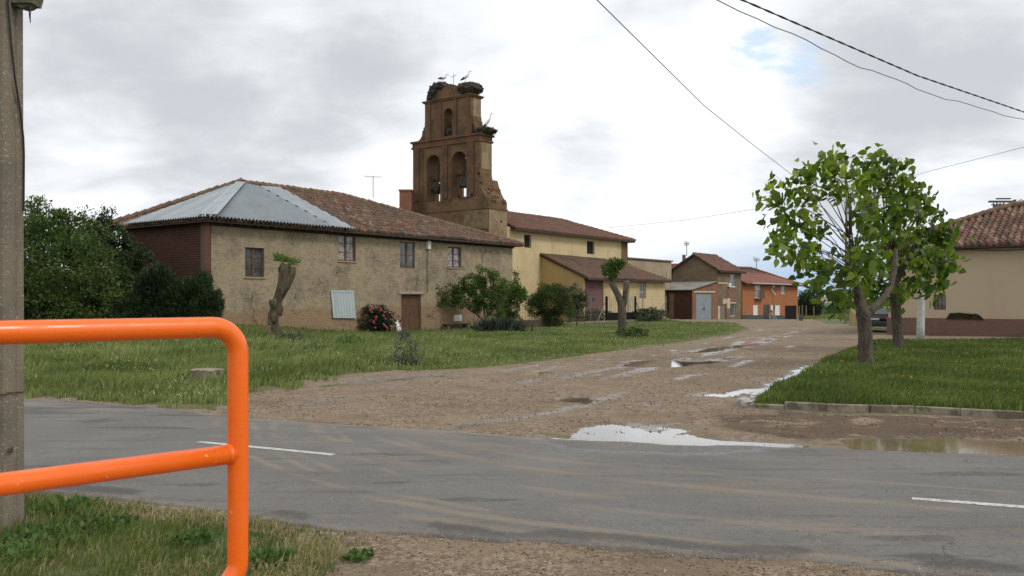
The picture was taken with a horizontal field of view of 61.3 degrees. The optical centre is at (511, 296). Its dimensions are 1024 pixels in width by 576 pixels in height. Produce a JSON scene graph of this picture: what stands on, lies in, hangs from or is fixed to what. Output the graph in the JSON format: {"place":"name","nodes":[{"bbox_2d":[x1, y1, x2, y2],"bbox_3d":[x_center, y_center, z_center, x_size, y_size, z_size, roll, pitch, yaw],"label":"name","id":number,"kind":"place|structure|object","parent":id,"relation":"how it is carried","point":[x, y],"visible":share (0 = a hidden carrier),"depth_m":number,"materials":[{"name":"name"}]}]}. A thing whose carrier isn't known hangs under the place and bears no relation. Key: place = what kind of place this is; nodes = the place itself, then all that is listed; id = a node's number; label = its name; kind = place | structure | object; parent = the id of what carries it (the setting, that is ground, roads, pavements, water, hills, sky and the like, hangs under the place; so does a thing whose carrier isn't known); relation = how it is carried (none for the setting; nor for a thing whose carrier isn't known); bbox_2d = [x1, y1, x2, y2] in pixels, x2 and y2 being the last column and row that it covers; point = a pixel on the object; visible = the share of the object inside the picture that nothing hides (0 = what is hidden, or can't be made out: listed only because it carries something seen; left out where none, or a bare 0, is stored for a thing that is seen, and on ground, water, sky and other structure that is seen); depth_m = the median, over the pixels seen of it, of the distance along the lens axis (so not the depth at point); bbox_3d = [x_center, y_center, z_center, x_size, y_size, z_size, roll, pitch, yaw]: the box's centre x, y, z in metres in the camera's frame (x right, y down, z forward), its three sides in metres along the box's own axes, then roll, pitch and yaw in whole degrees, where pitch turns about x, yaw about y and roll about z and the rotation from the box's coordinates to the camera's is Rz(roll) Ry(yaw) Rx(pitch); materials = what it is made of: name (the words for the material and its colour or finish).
{"place":"outdoors","nodes":[
{"label":"outdoors","id":0,"kind":"place"},
{"bbox_2d":[0,490,367,575],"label":"verge grass","id":1,"kind":"structure","parent":0,"point":[182,554],"depth_m":6.37,"materials":[{"name":"plant"}]},
{"bbox_2d":[5,297,1023,575],"bbox_3d":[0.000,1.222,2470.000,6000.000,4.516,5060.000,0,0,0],"label":"ground","id":2,"kind":"structure","parent":0,"point":[815,339],"depth_m":13.83,"materials":[{"name":"soil"}]},
{"bbox_2d":[0,0,43,528],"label":"concrete pole","id":3,"kind":"object","parent":2,"relation":"on","point":[12,177],"visible":0.94,"depth_m":6.73,"materials":[{"name":"concrete"}]},
{"bbox_2d":[717,0,1020,118],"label":"overhead cable","id":4,"kind":"object","parent":3,"relation":"attached to","point":[853,64],"visible":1,"depth_m":15.85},
{"bbox_2d":[0,540,59,570],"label":"leafy weed","id":5,"kind":"object","parent":2,"relation":"on","point":[12,549],"visible":0.69,"depth_m":6.00,"materials":[{"name":"plant"}]},
{"bbox_2d":[0,518,92,550],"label":"leafy weed","id":6,"kind":"object","parent":2,"relation":"on","point":[43,534],"visible":0.54,"depth_m":6.41,"materials":[{"name":"plant"}]},
{"bbox_2d":[24,493,103,518],"bbox_3d":[-3.848,1.811,7.424,0.634,0.189,0.573,0,0,0],"label":"leafy weed","id":7,"kind":"object","parent":2,"relation":"on","point":[37,505],"visible":0.56,"depth_m":7.40,"materials":[{"name":"plant"}]},
{"bbox_2d":[24,194,137,319],"bbox_3d":[-19.142,-1.334,35.629,9.256,6.010,5.054,0,0,23],"label":"spreading tree","id":8,"kind":"object","parent":2,"relation":"on","point":[87,293],"visible":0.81,"depth_m":34.59,"materials":[{"name":"green plant"}]},
{"bbox_2d":[46,509,138,537],"bbox_3d":[-3.344,1.811,6.851,0.716,0.196,0.654,0,0,-35],"label":"leafy weed","id":9,"kind":"object","parent":2,"relation":"on","point":[116,520],"visible":0.52,"depth_m":6.82,"materials":[{"name":"plant"}]},
{"bbox_2d":[78,205,158,293],"bbox_3d":[-17.527,-1.239,37.969,4.823,5.794,2.780,0,0,0],"label":"dark tree","id":10,"kind":"object","parent":2,"relation":"on","point":[134,257],"visible":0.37,"depth_m":37.63,"materials":[{"name":"green plant"}]},
{"bbox_2d":[0,317,247,575],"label":"orange railing","id":11,"kind":"object","parent":2,"relation":"on","point":[232,454],"visible":1,"depth_m":1.96,"materials":[{"name":"metal"}]},
{"bbox_2d":[108,261,225,318],"bbox_3d":[-13.745,0.092,34.518,4.637,3.122,2.150,0,0,0],"label":"juniper shrub","id":12,"kind":"object","parent":2,"relation":"on","point":[161,291],"visible":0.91,"depth_m":33.95,"materials":[{"name":"green plant"}]},
{"bbox_2d":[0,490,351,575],"bbox_3d":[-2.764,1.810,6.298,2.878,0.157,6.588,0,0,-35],"label":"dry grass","id":13,"kind":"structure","parent":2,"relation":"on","point":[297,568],"depth_m":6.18,"materials":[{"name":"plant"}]},
{"bbox_2d":[164,407,215,409],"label":"puddle","id":14,"kind":"object","parent":2,"relation":"on","point":[209,408],"visible":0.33,"depth_m":14.42,"materials":[{"name":"brown liquid"}]},
{"bbox_2d":[163,527,218,548],"bbox_3d":[-2.395,1.808,6.449,0.306,0.155,0.372,0,0,34],"label":"leafy weed","id":15,"kind":"object","parent":2,"relation":"on","point":[190,536],"visible":0.88,"depth_m":6.44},
{"bbox_2d":[187,368,226,381],"bbox_3d":[-6.557,1.766,18.484,0.968,0.471,0.851,0,0,0],"label":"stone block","id":16,"kind":"object","parent":2,"relation":"on","point":[201,371],"visible":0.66,"depth_m":18.25,"materials":[{"name":"grey stone"}]},
{"bbox_2d":[248,545,297,567],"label":"leafy weed","id":17,"kind":"object","parent":2,"relation":"on","point":[270,553],"visible":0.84,"depth_m":5.97,"materials":[{"name":"plant"}]},
{"bbox_2d":[267,252,301,337],"bbox_3d":[-8.568,0.028,32.478,1.336,3.481,0.722,0,0,0],"label":"pollarded tree","id":18,"kind":"object","parent":2,"relation":"on","point":[287,273],"visible":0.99,"depth_m":32.37,"materials":[{"name":"brown plant"}]},
{"bbox_2d":[272,331,303,340],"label":"wild plant","id":19,"kind":"object","parent":2,"relation":"on","point":[288,336],"visible":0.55,"depth_m":30.30,"materials":[{"name":"green plant"}]},
{"bbox_2d":[304,340,327,350],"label":"wild plant","id":20,"kind":"object","parent":2,"relation":"on","point":[317,345],"visible":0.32,"depth_m":25.25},
{"bbox_2d":[111,175,524,331],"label":"adobe house","id":21,"kind":"structure","parent":2,"relation":"on","point":[356,254],"depth_m":42.80,"materials":[{"name":"paint"}]},
{"bbox_2d":[244,247,265,278],"bbox_3d":[-11.756,-1.543,39.366,0.244,1.400,1.168,0,0,37],"label":"window","id":22,"kind":"structure","parent":21,"relation":"in","point":[253,256],"depth_m":39.42,"materials":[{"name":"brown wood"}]},
{"bbox_2d":[338,235,357,262],"bbox_3d":[-8.409,-2.471,43.888,0.244,1.424,1.292,0,0,37],"label":"window","id":23,"kind":"structure","parent":21,"relation":"in","point":[346,243],"depth_m":43.97,"materials":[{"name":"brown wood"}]},
{"bbox_2d":[398,189,413,211],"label":"chimney","id":24,"kind":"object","parent":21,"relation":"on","point":[405,199],"depth_m":68.00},
{"bbox_2d":[400,242,413,267],"bbox_3d":[-5.801,-2.299,47.444,0.066,1.439,1.167,0,0,37],"label":"window","id":25,"kind":"structure","parent":21,"relation":"in","point":[406,248],"depth_m":47.44,"materials":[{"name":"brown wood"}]},
{"bbox_2d":[401,294,418,330],"bbox_3d":[-5.706,0.935,47.761,0.055,2.152,1.581,0,0,37],"label":"door","id":26,"kind":"structure","parent":21,"relation":"in","point":[409,302],"depth_m":47.83,"materials":[{"name":"brown wood"}]},
{"bbox_2d":[447,247,462,268],"bbox_3d":[-3.402,-2.295,50.655,0.244,1.260,1.335,0,0,37],"label":"window","id":27,"kind":"structure","parent":21,"relation":"in","point":[453,252],"depth_m":50.72,"materials":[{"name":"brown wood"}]},
{"bbox_2d":[27,324,641,403],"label":"grass seed heads","id":28,"kind":"object","parent":2,"relation":"on","point":[287,353],"depth_m":23.46,"materials":[{"name":"plant"}]},
{"bbox_2d":[325,331,367,346],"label":"wild plant","id":29,"kind":"object","parent":2,"relation":"on","point":[348,338],"visible":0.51,"depth_m":27.49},
{"bbox_2d":[28,327,680,378],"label":"white flowers","id":30,"kind":"object","parent":2,"relation":"on","point":[320,341],"visible":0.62,"depth_m":25.42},
{"bbox_2d":[341,547,373,561],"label":"leafy weed","id":31,"kind":"object","parent":2,"relation":"on","point":[364,554],"visible":0.97,"depth_m":6.08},
{"bbox_2d":[24,320,728,387],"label":"weeds","id":32,"kind":"object","parent":2,"relation":"on","point":[217,373],"visible":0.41,"depth_m":26.77,"materials":[{"name":"plant"}]},
{"bbox_2d":[356,304,400,332],"bbox_3d":[-7.415,1.038,45.011,3.653,2.206,1.805,0,0,0],"label":"rose bush","id":33,"kind":"object","parent":2,"relation":"on","point":[378,322],"visible":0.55,"depth_m":44.59,"materials":[{"name":"green plant"}]},
{"bbox_2d":[24,319,752,408],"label":"long grass","id":34,"kind":"structure","parent":2,"relation":"on","point":[79,383],"depth_m":23.29,"materials":[{"name":"plant"}]},
{"bbox_2d":[316,377,460,388],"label":"puddle","id":35,"kind":"object","parent":2,"relation":"on","point":[330,385],"visible":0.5,"depth_m":18.42,"materials":[{"name":"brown liquid"}]},
{"bbox_2d":[394,330,411,341],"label":"wild plant","id":36,"kind":"object","parent":2,"relation":"on","point":[403,334],"visible":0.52,"depth_m":30.87,"materials":[{"name":"green plant"}]},
{"bbox_2d":[393,337,422,366],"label":"wild plant","id":37,"kind":"object","parent":2,"relation":"on","point":[407,355],"visible":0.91,"depth_m":22.26,"materials":[{"name":"grey plant"}]},
{"bbox_2d":[442,323,469,328],"bbox_3d":[-3.250,1.805,50.234,0.380,0.490,2.066,0,0,37],"label":"bench","id":38,"kind":"object","parent":2,"relation":"on","point":[464,325],"visible":0.64,"depth_m":50.15,"materials":[{"name":"brown wood"}]},
{"bbox_2d":[410,75,507,237],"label":"bell tower","id":39,"kind":"structure","parent":2,"relation":"on","point":[448,169],"depth_m":66.94,"materials":[{"name":"brick"}]},
{"bbox_2d":[426,81,447,100],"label":"stork nest","id":40,"kind":"object","parent":39,"relation":"on","point":[434,88],"visible":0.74,"depth_m":68.15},
{"bbox_2d":[445,126,451,135],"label":"stork nest","id":41,"kind":"object","parent":39,"relation":"on","point":[448,131],"visible":0.66,"depth_m":67.31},
{"bbox_2d":[457,81,483,94],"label":"stork nest","id":42,"kind":"object","parent":39,"relation":"on","point":[470,87],"visible":0.87,"depth_m":66.22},
{"bbox_2d":[474,126,497,134],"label":"stork nest","id":43,"kind":"object","parent":39,"relation":"on","point":[489,130],"visible":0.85,"depth_m":65.54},
{"bbox_2d":[435,264,515,322],"bbox_3d":[-2.294,0.076,49.601,5.217,4.002,1.536,0,0,0],"label":"ash tree","id":44,"kind":"object","parent":2,"relation":"on","point":[481,283],"visible":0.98,"depth_m":49.43,"materials":[{"name":"green plant"}]},
{"bbox_2d":[464,315,532,331],"bbox_3d":[-0.822,1.452,47.853,4.806,0.966,3.791,0,0,0],"label":"strap leaved plant","id":45,"kind":"object","parent":2,"relation":"on","point":[504,323],"visible":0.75,"depth_m":47.47,"materials":[{"name":"green plant"}]},
{"bbox_2d":[504,266,529,319],"bbox_3d":[0.243,0.240,53.975,1.826,4.320,1.366,0,0,0],"label":"climbing shrub","id":46,"kind":"object","parent":2,"relation":"on","point":[518,293],"visible":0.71,"depth_m":53.82,"materials":[{"name":"green plant"}]},
{"bbox_2d":[517,319,554,327],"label":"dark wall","id":47,"kind":"structure","parent":2,"relation":"on","point":[539,322],"depth_m":54.42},
{"bbox_2d":[523,281,575,326],"bbox_3d":[2.418,0.560,55.477,3.460,3.120,2.564,0,0,0],"label":"round shrub","id":48,"kind":"object","parent":2,"relation":"on","point":[556,312],"visible":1,"depth_m":55.09,"materials":[{"name":"green plant"}]},
{"bbox_2d":[507,211,635,319],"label":"church","id":49,"kind":"structure","parent":2,"relation":"on","point":[537,235],"depth_m":72.27,"materials":[{"name":"beige paint"}]},
{"bbox_2d":[524,235,528,247],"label":"window","id":50,"kind":"structure","parent":49,"relation":"in","point":[526,237],"depth_m":69.17,"materials":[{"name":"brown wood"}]},
{"bbox_2d":[587,241,592,253],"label":"window","id":51,"kind":"structure","parent":49,"relation":"in","point":[589,244],"depth_m":76.92,"materials":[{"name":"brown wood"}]},
{"bbox_2d":[485,296,668,324],"bbox_3d":[5.712,1.099,62.478,0.240,2.393,24.711,0,0,37],"label":"wire fence","id":52,"kind":"object","parent":2,"relation":"on","point":[588,322],"visible":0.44,"depth_m":63.55,"materials":[{"name":"metal"}]},
{"bbox_2d":[557,397,599,403],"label":"puddle","id":53,"kind":"object","parent":2,"relation":"on","point":[582,400],"visible":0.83,"depth_m":15.69,"materials":[{"name":"liquid"}]},
{"bbox_2d":[567,282,589,325],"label":"grey shrub","id":54,"kind":"object","parent":2,"relation":"on","point":[581,298],"visible":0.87,"depth_m":57.41,"materials":[{"name":"brown plant"}]},
{"bbox_2d":[563,308,614,321],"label":"wild plant","id":55,"kind":"object","parent":2,"relation":"on","point":[597,312],"visible":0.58,"depth_m":67.54,"materials":[{"name":"green plant"}]},
{"bbox_2d":[540,253,672,321],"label":"church annex","id":56,"kind":"object","parent":2,"relation":"on","point":[566,271],"visible":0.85,"depth_m":71.07,"materials":[{"name":"paint"}]},
{"bbox_2d":[585,279,592,320],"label":"barn door","id":57,"kind":"structure","parent":56,"relation":"in","point":[588,283],"depth_m":68.86,"materials":[{"name":"wood"}]},
{"bbox_2d":[593,280,601,320],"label":"barn door","id":58,"kind":"structure","parent":56,"relation":"in","point":[597,284],"depth_m":69.85,"materials":[{"name":"wood"}]},
{"bbox_2d":[639,282,645,297],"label":"window","id":59,"kind":"structure","parent":56,"relation":"in","point":[642,285],"depth_m":75.93,"materials":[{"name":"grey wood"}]},
{"bbox_2d":[599,257,628,336],"bbox_3d":[4.847,0.024,40.959,1.422,3.957,0.907,0,0,0],"label":"pollarded tree","id":60,"kind":"object","parent":2,"relation":"on","point":[610,268],"visible":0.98,"depth_m":40.82,"materials":[{"name":"brown plant"}]},
{"bbox_2d":[605,296,635,320],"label":"garden gate","id":61,"kind":"structure","parent":2,"relation":"on","point":[614,316],"depth_m":65.30,"materials":[{"name":"metal"}]},
{"bbox_2d":[613,326,650,337],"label":"wild plant","id":62,"kind":"object","parent":2,"relation":"on","point":[632,332],"visible":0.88,"depth_m":39.01,"materials":[{"name":"green plant"}]},
{"bbox_2d":[627,257,672,317],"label":"plain building","id":63,"kind":"structure","parent":2,"relation":"on","point":[662,268],"depth_m":86.87,"materials":[{"name":"paint"}]},
{"bbox_2d":[633,307,670,320],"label":"wild plant","id":64,"kind":"object","parent":2,"relation":"on","point":[653,312],"visible":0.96,"depth_m":67.77,"materials":[{"name":"green plant"}]},
{"bbox_2d":[621,358,734,367],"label":"puddle","id":65,"kind":"object","parent":2,"relation":"on","point":[657,363],"visible":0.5,"depth_m":24.36,"materials":[{"name":"liquid"}]},
{"bbox_2d":[551,424,809,447],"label":"puddle","id":66,"kind":"object","parent":2,"relation":"on","point":[611,432],"visible":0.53,"depth_m":11.53,"materials":[{"name":"liquid"}]},
{"bbox_2d":[665,281,717,318],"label":"brick shed","id":67,"kind":"structure","parent":2,"relation":"on","point":[692,300],"depth_m":88.38,"materials":[{"name":"brown brick"}]},
{"bbox_2d":[696,294,703,318],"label":"door","id":68,"kind":"structure","parent":67,"relation":"in","point":[699,297],"depth_m":88.56,"materials":[{"name":"grey metal"}]},
{"bbox_2d":[704,294,710,318],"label":"door","id":69,"kind":"structure","parent":67,"relation":"in","point":[707,297],"depth_m":90.06,"materials":[{"name":"grey metal"}]},
{"bbox_2d":[671,241,746,319],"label":"earth brick house","id":70,"kind":"structure","parent":2,"relation":"on","point":[724,273],"depth_m":93.99,"materials":[{"name":"brick"}]},
{"bbox_2d":[720,305,724,318],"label":"door","id":71,"kind":"structure","parent":70,"relation":"in","point":[722,307],"depth_m":93.26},
{"bbox_2d":[730,303,734,315],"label":"window","id":72,"kind":"structure","parent":70,"relation":"in","point":[732,305],"depth_m":95.59,"materials":[{"name":"glass"}]},
{"bbox_2d":[731,275,734,286],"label":"window","id":73,"kind":"structure","parent":70,"relation":"in","point":[732,276],"depth_m":95.67,"materials":[{"name":"glass"}]},
{"bbox_2d":[701,392,730,396],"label":"puddle","id":74,"kind":"object","parent":2,"relation":"on","point":[721,395],"visible":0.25,"depth_m":16.45,"materials":[{"name":"liquid"}]},
{"bbox_2d":[682,337,771,352],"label":"puddle","id":75,"kind":"object","parent":2,"relation":"on","point":[728,347],"visible":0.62,"depth_m":32.10,"materials":[{"name":"liquid"}]},
{"bbox_2d":[736,397,752,406],"bbox_3d":[3.989,1.814,14.773,0.254,0.212,0.205,0,0,41],"label":"stone block","id":76,"kind":"object","parent":2,"relation":"on","point":[743,401],"depth_m":14.72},
{"bbox_2d":[727,365,808,396],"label":"puddle","id":77,"kind":"object","parent":2,"relation":"on","point":[756,391],"visible":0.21,"depth_m":17.31,"materials":[{"name":"liquid"}]},
{"bbox_2d":[737,258,802,318],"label":"orange house","id":78,"kind":"structure","parent":2,"relation":"on","point":[764,294],"depth_m":110.59,"materials":[{"name":"paint"}]},
{"bbox_2d":[753,305,757,314],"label":"shuttered window","id":79,"kind":"structure","parent":78,"relation":"in","point":[755,307],"depth_m":106.48,"materials":[{"name":"white paint"}]},
{"bbox_2d":[755,285,759,297],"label":"balcony window","id":80,"kind":"structure","parent":78,"relation":"in","point":[757,288],"depth_m":106.79,"materials":[{"name":"white paint"}]},
{"bbox_2d":[763,305,768,318],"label":"door","id":81,"kind":"structure","parent":78,"relation":"in","point":[765,307],"depth_m":109.64,"materials":[{"name":"grey metal"}]},
{"bbox_2d":[775,305,779,314],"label":"shuttered window","id":82,"kind":"structure","parent":78,"relation":"in","point":[777,307],"depth_m":112.76,"materials":[{"name":"white paint"}]},
{"bbox_2d":[798,289,824,315],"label":"round tree","id":83,"kind":"object","parent":2,"relation":"on","point":[803,300],"visible":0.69,"depth_m":134.14,"materials":[{"name":"green plant"}]},
{"bbox_2d":[752,141,897,363],"bbox_3d":[8.390,-1.234,23.107,3.722,6.385,4.830,0,0,22],"label":"broadleaf tree","id":84,"kind":"object","parent":2,"relation":"on","point":[830,168],"visible":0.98,"depth_m":22.73,"materials":[{"name":"green plant"}]},
{"bbox_2d":[821,306,847,314],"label":"scrub","id":85,"kind":"object","parent":2,"relation":"on","point":[823,311],"visible":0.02,"depth_m":155.17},
{"bbox_2d":[844,194,851,322],"bbox_3d":[24.111,-2.500,62.000,1.000,9.700,0.240,0,0,0],"label":"concrete ladder pole","id":86,"kind":"object","parent":2,"relation":"on","point":[850,288],"visible":0.16,"depth_m":61.92,"materials":[{"name":"grey concrete"}]},
{"bbox_2d":[597,0,816,186],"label":"overhead cable","id":87,"kind":"object","parent":86,"relation":"attached to","point":[677,79],"visible":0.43,"depth_m":15.05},
{"bbox_2d":[610,197,832,227],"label":"overhead cable","id":88,"kind":"object","parent":86,"relation":"attached to","point":[682,220],"visible":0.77,"depth_m":72.26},
{"bbox_2d":[914,147,1023,175],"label":"overhead cable","id":89,"kind":"object","parent":86,"relation":"attached to","point":[971,160],"visible":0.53,"depth_m":39.00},
{"bbox_2d":[849,307,856,325],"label":"yard wall","id":90,"kind":"structure","parent":2,"relation":"on","point":[852,319],"depth_m":58.00,"materials":[{"name":"paint"}]},
{"bbox_2d":[857,306,887,328],"bbox_3d":[20.876,1.242,49.418,1.830,1.440,4.275,0,0,27],"label":"parked car","id":91,"kind":"object","parent":2,"relation":"on","point":[879,317],"visible":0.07,"depth_m":47.51,"materials":[{"name":"black paint"}]},
{"bbox_2d":[754,336,1023,410],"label":"lawn grass","id":92,"kind":"structure","parent":2,"relation":"on","point":[953,385],"depth_m":17.79,"materials":[{"name":"plant"}]},
{"bbox_2d":[754,401,1023,418],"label":"kerb","id":93,"kind":"structure","parent":2,"relation":"on","point":[967,412],"depth_m":13.78,"materials":[{"name":"concrete"}]},
{"bbox_2d":[845,143,972,346],"bbox_3d":[13.524,-1.626,29.370,5.053,7.124,4.373,0,0,0],"label":"broadleaf tree","id":94,"kind":"object","parent":2,"relation":"on","point":[932,259],"visible":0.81,"depth_m":29.07,"materials":[{"name":"green plant"}]},
{"bbox_2d":[898,225,954,338],"bbox_3d":[16.863,-0.516,35.382,2.834,4.932,1.886,0,0,-31],"label":"birch tree","id":95,"kind":"object","parent":2,"relation":"on","point":[920,330],"visible":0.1,"depth_m":35.55,"materials":[{"name":"white plant"}]},
{"bbox_2d":[840,437,1023,455],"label":"puddle","id":96,"kind":"object","parent":2,"relation":"on","point":[969,446],"visible":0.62,"depth_m":10.88,"materials":[{"name":"brown liquid"}]},
{"bbox_2d":[879,200,1023,336],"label":"cream house","id":97,"kind":"structure","parent":2,"relation":"on","point":[988,287],"depth_m":42.26,"materials":[{"name":"beige paint"}]},
{"bbox_2d":[934,295,945,309],"bbox_3d":[21.416,0.272,43.221,0.553,0.735,0.066,0,0,37],"label":"window","id":98,"kind":"structure","parent":97,"relation":"in","point":[941,304],"depth_m":43.21,"materials":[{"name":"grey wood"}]},
{"bbox_2d":[946,312,982,320],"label":"wall plant","id":99,"kind":"object","parent":97,"relation":"attached to","point":[969,316],"depth_m":42.44,"materials":[{"name":"green plant"}]},
{"bbox_2d":[988,198,1021,206],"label":"utility pylon","id":100,"kind":"object","parent":2,"relation":"on","point":[997,204],"visible":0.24,"depth_m":70.00,"materials":[{"name":"grey metal"}]},
{"bbox_2d":[23,0,1023,296],"label":"sky","id":101,"kind":"structure","parent":0,"point":[130,106],"materials":[{"name":"white"}]},
{"bbox_2d":[24,398,1023,575],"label":"asphalt road","id":102,"kind":"structure","parent":0,"point":[735,477],"depth_m":8.24,"materials":[{"name":"asphalt"}]},
{"bbox_2d":[197,441,333,454],"bbox_3d":[-3.008,1.822,10.435,2.086,0.004,0.118,0,0,25],"label":"lane marking","id":103,"kind":"object","parent":102,"relation":"on","point":[271,448],"visible":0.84,"depth_m":10.31,"materials":[{"name":"white paint"}]},
{"bbox_2d":[30,399,1023,575],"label":"loose grit","id":104,"kind":"object","parent":102,"relation":"on","point":[687,556],"visible":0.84,"depth_m":6.59,"materials":[{"name":"gravel"}]},
{"bbox_2d":[912,497,1023,507],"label":"lane marking","id":105,"kind":"object","parent":102,"relation":"on","point":[969,502],"visible":1,"depth_m":7.67,"materials":[{"name":"white paint"}]},
{"bbox_2d":[312,536,911,575],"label":"roadside gravel","id":106,"kind":"structure","parent":0,"point":[573,560],"depth_m":5.99,"materials":[{"name":"gravel"}]},
{"bbox_2d":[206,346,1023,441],"bbox_3d":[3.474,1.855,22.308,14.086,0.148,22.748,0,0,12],"label":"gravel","id":107,"kind":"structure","parent":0,"point":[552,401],"depth_m":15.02,"materials":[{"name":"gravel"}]},
{"bbox_2d":[803,313,848,318],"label":"grass","id":108,"kind":"structure","parent":0,"point":[827,316],"depth_m":103.62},
{"bbox_2d":[740,0,1023,112],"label":"overhead cable","id":109,"kind":"object","parent":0,"point":[794,22],"visible":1,"depth_m":16.76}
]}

